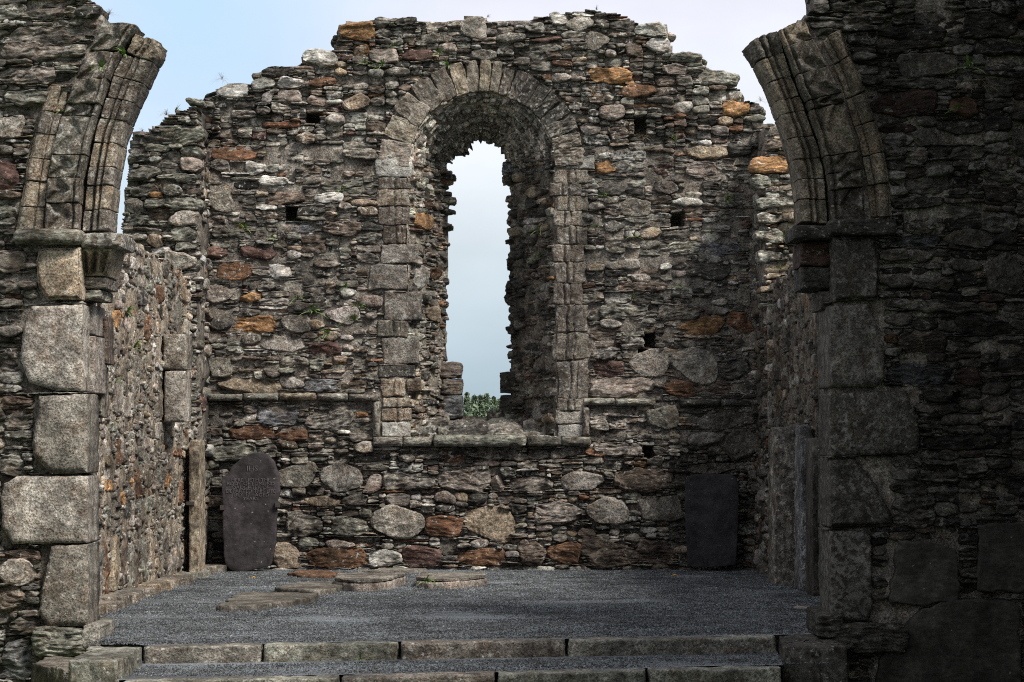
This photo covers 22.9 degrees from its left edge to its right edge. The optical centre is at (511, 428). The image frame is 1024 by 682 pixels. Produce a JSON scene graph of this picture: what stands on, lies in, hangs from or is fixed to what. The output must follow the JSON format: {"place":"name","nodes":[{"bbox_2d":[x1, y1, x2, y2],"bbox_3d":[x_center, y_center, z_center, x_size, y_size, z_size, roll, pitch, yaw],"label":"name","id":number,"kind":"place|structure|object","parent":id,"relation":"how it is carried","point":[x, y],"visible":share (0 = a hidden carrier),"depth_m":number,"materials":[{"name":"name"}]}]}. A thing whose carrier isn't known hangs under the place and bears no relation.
{"place":"outdoors","nodes":[
{"label":"outdoors","id":0,"kind":"place"},
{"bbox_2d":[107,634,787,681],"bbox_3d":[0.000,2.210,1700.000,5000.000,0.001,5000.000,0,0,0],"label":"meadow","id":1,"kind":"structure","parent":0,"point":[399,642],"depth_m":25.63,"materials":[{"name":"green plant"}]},
{"bbox_2d":[463,392,474,415],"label":"tree","id":2,"kind":"object","parent":1,"relation":"on","point":[469,409],"visible":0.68,"depth_m":389.42,"materials":[{"name":"green plant"}]},
{"bbox_2d":[470,394,481,416],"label":"tree","id":3,"kind":"object","parent":1,"relation":"on","point":[474,399],"visible":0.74,"depth_m":392.55,"materials":[{"name":"green plant"}]},
{"bbox_2d":[476,394,484,412],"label":"tree","id":4,"kind":"object","parent":1,"relation":"on","point":[480,402],"visible":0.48,"depth_m":405.50,"materials":[{"name":"green plant"}]},
{"bbox_2d":[478,393,491,416],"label":"tree","id":5,"kind":"object","parent":1,"relation":"on","point":[487,402],"visible":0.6,"depth_m":395.68,"materials":[{"name":"green plant"}]},
{"bbox_2d":[487,396,498,411],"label":"tree","id":6,"kind":"object","parent":1,"relation":"on","point":[494,405],"visible":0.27,"depth_m":388.04,"materials":[{"name":"green plant"}]},
{"bbox_2d":[91,0,805,411],"label":"sky","id":7,"kind":"structure","parent":0,"point":[202,39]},
{"bbox_2d":[119,649,782,679],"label":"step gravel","id":8,"kind":"structure","parent":0,"point":[203,676],"depth_m":20.51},
{"bbox_2d":[62,569,828,675],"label":"gravel chippings","id":9,"kind":"object","parent":8,"relation":"on","point":[571,574],"visible":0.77,"depth_m":24.37,"materials":[{"name":"gravel"}]},
{"bbox_2d":[124,665,780,681],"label":"stone step","id":10,"kind":"object","parent":8,"relation":"on","point":[739,673],"visible":1,"depth_m":19.90,"materials":[{"name":"grey stone"}]},
{"bbox_2d":[143,634,775,663],"bbox_3d":[-0.364,1.880,21.266,5.432,0.208,0.263,0,0,-11],"label":"stone step","id":11,"kind":"object","parent":8,"relation":"on","point":[243,652],"visible":0.66,"depth_m":21.14,"materials":[{"name":"grey stone"}]},
{"bbox_2d":[102,633,811,644],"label":"gravel floor","id":12,"kind":"structure","parent":0,"point":[467,637],"depth_m":21.64,"materials":[{"name":"grey gravel"}]},
{"bbox_2d":[100,569,819,634],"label":"gravel floor","id":13,"kind":"structure","parent":0,"point":[454,615],"depth_m":24.77,"materials":[{"name":"grey gravel"}]},
{"bbox_2d":[96,97,229,614],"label":"chancel side wall","id":14,"kind":"structure","parent":13,"relation":"on","point":[154,423],"depth_m":28.98,"materials":[{"name":"stone"}]},
{"bbox_2d":[126,306,134,316],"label":"fern tuft","id":15,"kind":"object","parent":14,"relation":"attached to","point":[129,308],"visible":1,"depth_m":26.60,"materials":[{"name":"green plant"}]},
{"bbox_2d":[133,340,142,351],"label":"fern tuft","id":16,"kind":"object","parent":14,"relation":"attached to","point":[136,343],"visible":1,"depth_m":26.97,"materials":[{"name":"green plant"}]},
{"bbox_2d":[186,440,205,571],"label":"stone slab","id":17,"kind":"structure","parent":13,"relation":"on","point":[196,502],"depth_m":30.30,"materials":[{"name":"stone"}]},
{"bbox_2d":[220,452,280,571],"bbox_3d":[-3.270,1.045,31.690,0.750,1.492,0.300,0,0,0],"label":"gravestone","id":18,"kind":"object","parent":13,"relation":"on","point":[251,490],"visible":1,"depth_m":31.59,"materials":[{"name":"stone"}]},
{"bbox_2d":[216,592,318,611],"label":"stone slab","id":19,"kind":"structure","parent":13,"relation":"on","point":[248,601],"depth_m":25.52,"materials":[{"name":"grey stone"}]},
{"bbox_2d":[275,581,342,595],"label":"stone slab","id":20,"kind":"structure","parent":13,"relation":"on","point":[323,587],"depth_m":27.57,"materials":[{"name":"grey stone"}]},
{"bbox_2d":[287,570,337,577],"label":"footing slab","id":21,"kind":"structure","parent":13,"relation":"on","point":[316,573],"depth_m":30.47,"materials":[{"name":"stone"}]},
{"bbox_2d":[334,572,405,591],"bbox_3d":[-1.612,1.733,28.407,0.800,0.164,1.464,0,0,0],"label":"moulded base","id":22,"kind":"object","parent":13,"relation":"on","point":[358,581],"visible":0.92,"depth_m":28.00,"materials":[{"name":"stone"}]},
{"bbox_2d":[358,567,428,572],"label":"footing slab","id":23,"kind":"structure","parent":13,"relation":"on","point":[400,570],"depth_m":31.32,"materials":[{"name":"stone"}]},
{"bbox_2d":[419,575,436,584],"bbox_3d":[-0.920,1.680,27.835,0.271,0.144,0.122,0,0,-3],"label":"fern tuft","id":24,"kind":"object","parent":13,"relation":"on","point":[426,581],"visible":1,"depth_m":27.86,"materials":[{"name":"green plant"}]},
{"bbox_2d":[415,572,486,589],"bbox_3d":[-0.686,1.748,28.876,0.813,0.164,1.414,0,0,0],"label":"moulded base","id":25,"kind":"object","parent":13,"relation":"on","point":[448,580],"visible":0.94,"depth_m":28.43,"materials":[{"name":"stone"}]},
{"bbox_2d":[685,474,738,567],"bbox_3d":[2.501,1.154,31.623,0.678,1.170,0.150,0,0,0],"label":"gravestone","id":26,"kind":"object","parent":13,"relation":"on","point":[711,513],"visible":1,"depth_m":31.58,"materials":[{"name":"stone"}]},
{"bbox_2d":[767,426,794,585],"bbox_3d":[3.134,0.891,29.066,0.312,1.842,1.131,0,0,0],"label":"gravestone","id":27,"kind":"object","parent":13,"relation":"on","point":[781,515],"visible":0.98,"depth_m":28.86,"materials":[{"name":"stone"}]},
{"bbox_2d":[748,126,821,573],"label":"chancel side wall","id":28,"kind":"structure","parent":13,"relation":"on","point":[788,390],"depth_m":30.95,"materials":[{"name":"stone"}]},
{"bbox_2d":[794,606,809,609],"bbox_3d":[2.888,1.814,25.145,0.189,0.089,0.426,0,0,0],"label":"floor stone","id":29,"kind":"object","parent":13,"relation":"on","point":[801,607],"visible":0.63,"depth_m":25.09,"materials":[{"name":"grey stone"}]},
{"bbox_2d":[805,438,819,595],"bbox_3d":[3.242,0.948,27.224,0.114,1.698,0.687,0,0,0],"label":"gravestone","id":30,"kind":"object","parent":13,"relation":"on","point":[812,456],"visible":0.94,"depth_m":26.98,"materials":[{"name":"stone"}]},
{"bbox_2d":[199,9,774,569],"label":"gable wall","id":31,"kind":"structure","parent":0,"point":[605,429],"depth_m":31.99,"materials":[{"name":"stone"}]},
{"bbox_2d":[300,303,324,315],"bbox_3d":[-2.495,-1.482,31.809,0.373,0.198,0.167,0,0,9],"label":"fern tuft","id":32,"kind":"object","parent":31,"relation":"attached to","point":[313,309],"visible":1,"depth_m":31.84,"materials":[{"name":"green plant"}]},
{"bbox_2d":[318,328,329,337],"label":"fern tuft","id":33,"kind":"object","parent":31,"relation":"attached to","point":[327,331],"visible":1,"depth_m":31.85,"materials":[{"name":"green plant"}]},
{"bbox_2d":[338,313,357,325],"bbox_3d":[-2.048,-1.362,31.800,0.351,0.188,0.184,0,0,-5],"label":"fern tuft","id":34,"kind":"object","parent":31,"relation":"attached to","point":[354,317],"visible":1,"depth_m":31.84,"materials":[{"name":"green plant"}]},
{"bbox_2d":[372,58,384,69],"bbox_3d":[-1.684,-4.579,31.820,0.192,0.159,0.149,0,0,-5],"label":"fern tuft","id":35,"kind":"object","parent":31,"relation":"attached to","point":[382,63],"visible":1,"depth_m":31.85,"materials":[{"name":"green plant"}]},
{"bbox_2d":[590,86,601,101],"bbox_3d":[1.127,-4.178,31.757,0.534,0.222,0.278,0,0,-40],"label":"dry tuft","id":36,"kind":"object","parent":31,"relation":"attached to","point":[592,92],"visible":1,"depth_m":31.78,"materials":[{"name":"beige plant"}]},
{"bbox_2d":[794,424,812,590],"bbox_3d":[3.242,0.886,27.918,0.190,1.878,1.050,0,0,-4],"label":"gravestone","id":37,"kind":"object","parent":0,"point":[803,433],"visible":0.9,"depth_m":27.83,"materials":[{"name":"stone"}]},
{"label":"nave floor","id":38,"kind":"structure","parent":0,"visible":0},
{"bbox_2d":[31,655,73,681],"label":"fallen stone","id":39,"kind":"object","parent":38,"relation":"on","point":[53,668],"visible":0.66,"depth_m":20.20,"materials":[{"name":"grey stone"}]},
{"bbox_2d":[0,0,166,681],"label":"arch wall","id":40,"kind":"structure","parent":38,"relation":"on","point":[65,246],"depth_m":21.58,"materials":[{"name":"stone"}]},
{"bbox_2d":[93,60,105,70],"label":"fern tuft","id":41,"kind":"object","parent":40,"relation":"attached to","point":[101,64],"visible":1,"depth_m":21.41,"materials":[{"name":"green plant"}]},
{"bbox_2d":[110,46,126,58],"bbox_3d":[-3.317,-3.180,21.397,0.106,0.126,0.237,0,0,-32],"label":"fern tuft","id":42,"kind":"object","parent":40,"relation":"attached to","point":[123,51],"visible":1,"depth_m":21.40,"materials":[{"name":"green plant"}]},
{"bbox_2d":[68,646,141,681],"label":"step end stone","id":43,"kind":"object","parent":38,"relation":"on","point":[101,664],"visible":0.97,"depth_m":19.36,"materials":[{"name":"grey stone"}]},
{"bbox_2d":[778,634,849,681],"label":"step end stone","id":44,"kind":"object","parent":38,"relation":"on","point":[806,648],"visible":0.93,"depth_m":20.72,"materials":[{"name":"grey stone"}]},
{"bbox_2d":[742,0,1023,681],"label":"arch wall","id":45,"kind":"structure","parent":38,"relation":"on","point":[904,234],"depth_m":21.58,"materials":[{"name":"stone"}]},
{"bbox_2d":[947,54,985,73],"bbox_3d":[3.852,-3.072,21.368,0.339,0.180,0.152,0,0,40],"label":"fern tuft","id":46,"kind":"object","parent":45,"relation":"attached to","point":[969,64],"visible":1,"depth_m":21.39,"materials":[{"name":"green plant"}]},
{"bbox_2d":[955,76,999,90],"bbox_3d":[3.949,-2.897,21.355,0.430,0.189,0.176,0,0,9],"label":"dry tuft","id":47,"kind":"object","parent":45,"relation":"attached to","point":[979,82],"visible":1,"depth_m":21.39,"materials":[{"name":"green plant"}]}
]}

